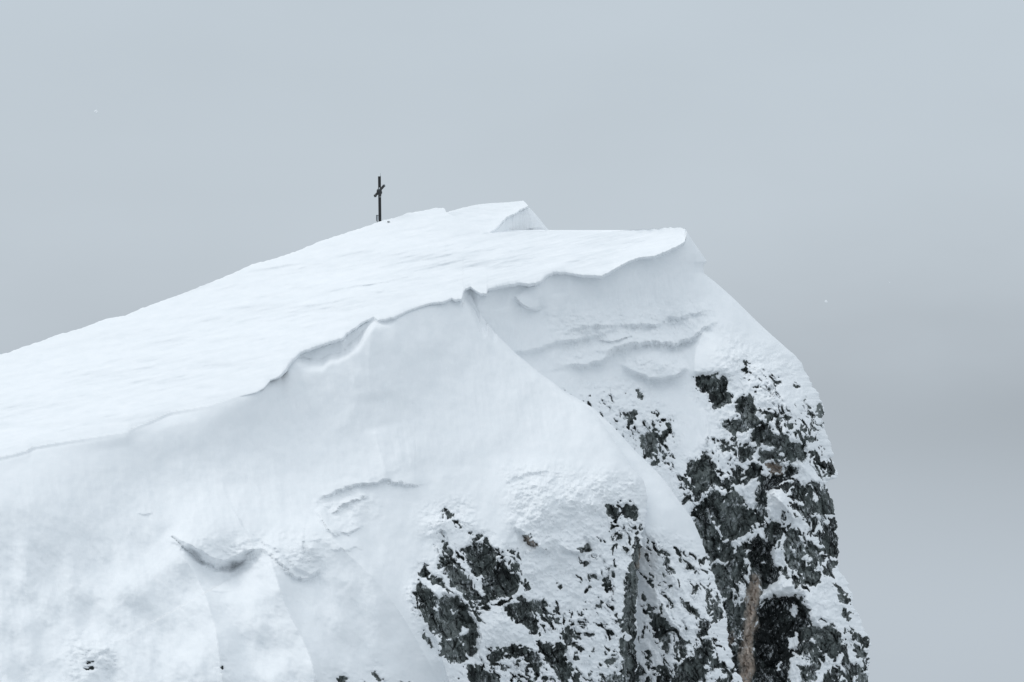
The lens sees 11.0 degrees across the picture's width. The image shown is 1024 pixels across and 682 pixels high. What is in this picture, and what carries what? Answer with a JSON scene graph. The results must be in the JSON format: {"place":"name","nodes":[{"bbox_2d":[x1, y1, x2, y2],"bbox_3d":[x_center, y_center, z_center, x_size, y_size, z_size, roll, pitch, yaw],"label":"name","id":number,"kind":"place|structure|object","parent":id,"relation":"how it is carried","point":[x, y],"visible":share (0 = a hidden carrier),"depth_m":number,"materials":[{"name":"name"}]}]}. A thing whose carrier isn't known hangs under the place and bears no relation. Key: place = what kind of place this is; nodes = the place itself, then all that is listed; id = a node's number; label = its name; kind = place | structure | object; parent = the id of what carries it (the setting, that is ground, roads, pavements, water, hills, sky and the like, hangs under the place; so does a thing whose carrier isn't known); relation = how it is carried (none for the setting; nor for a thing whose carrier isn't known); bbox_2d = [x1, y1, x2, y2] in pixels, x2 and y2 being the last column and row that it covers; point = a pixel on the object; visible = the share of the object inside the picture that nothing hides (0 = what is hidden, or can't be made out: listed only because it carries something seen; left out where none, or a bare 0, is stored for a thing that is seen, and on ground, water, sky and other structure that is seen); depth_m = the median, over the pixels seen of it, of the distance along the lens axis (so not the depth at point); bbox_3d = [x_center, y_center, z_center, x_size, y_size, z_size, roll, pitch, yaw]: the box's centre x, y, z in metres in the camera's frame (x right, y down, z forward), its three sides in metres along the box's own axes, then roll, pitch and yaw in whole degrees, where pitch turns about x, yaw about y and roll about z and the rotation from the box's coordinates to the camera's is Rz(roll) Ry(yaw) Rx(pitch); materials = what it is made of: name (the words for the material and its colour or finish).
{"place":"outdoors","nodes":[
{"label":"outdoors","id":0,"kind":"place"},
{"bbox_2d":[0,291,647,681],"bbox_3d":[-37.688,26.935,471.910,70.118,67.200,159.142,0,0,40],"label":"snow slope","id":1,"kind":"structure","parent":0,"point":[290,525],"depth_m":480.33,"materials":[{"name":"white snow"}]},
{"bbox_2d":[0,208,685,455],"bbox_3d":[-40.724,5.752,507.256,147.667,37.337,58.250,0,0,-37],"label":"snow slope","id":2,"kind":"structure","parent":0,"point":[254,328],"depth_m":499.46,"materials":[{"name":"white snow"}]},
{"bbox_2d":[374,173,384,221],"bbox_3d":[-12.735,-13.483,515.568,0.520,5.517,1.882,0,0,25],"label":"summit cross","id":3,"kind":"object","parent":2,"relation":"on","point":[379,191],"visible":1,"depth_m":515.47,"materials":[{"name":"metal"}]},
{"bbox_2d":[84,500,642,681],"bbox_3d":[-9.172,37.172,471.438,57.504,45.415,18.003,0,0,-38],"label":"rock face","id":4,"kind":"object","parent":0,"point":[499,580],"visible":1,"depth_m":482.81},
{"bbox_2d":[447,201,527,232],"bbox_3d":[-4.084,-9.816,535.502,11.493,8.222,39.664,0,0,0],"label":"snow slope","id":5,"kind":"structure","parent":0,"point":[490,217],"depth_m":525.00,"materials":[{"name":"white snow"}]},
{"bbox_2d":[0,0,1023,681],"label":"sky","id":6,"kind":"structure","parent":0,"point":[812,152],"materials":[{"name":"grey"}]},
{"bbox_2d":[494,207,547,232],"bbox_3d":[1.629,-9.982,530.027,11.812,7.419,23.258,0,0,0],"label":"snow slope","id":7,"kind":"structure","parent":0,"point":[527,219],"depth_m":527.30,"materials":[{"name":"white snow"}]},
{"bbox_2d":[563,390,742,681],"bbox_3d":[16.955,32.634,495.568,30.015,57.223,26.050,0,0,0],"label":"snow slope","id":8,"kind":"structure","parent":0,"point":[669,523],"depth_m":490.44,"materials":[{"name":"white snow"}]},
{"bbox_2d":[468,230,871,681],"bbox_3d":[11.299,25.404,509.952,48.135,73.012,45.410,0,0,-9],"label":"snow slope","id":9,"kind":"structure","parent":0,"point":[659,333],"depth_m":507.38,"materials":[{"name":"white snow"}]},
{"bbox_2d":[635,538,738,681],"bbox_3d":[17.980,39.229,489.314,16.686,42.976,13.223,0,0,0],"label":"rock face","id":10,"kind":"object","parent":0,"point":[691,670],"visible":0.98,"depth_m":489.04},
{"bbox_2d":[587,360,869,681],"bbox_3d":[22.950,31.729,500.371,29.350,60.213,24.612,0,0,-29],"label":"rock face","id":11,"kind":"object","parent":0,"point":[776,626],"visible":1,"depth_m":503.56}
]}

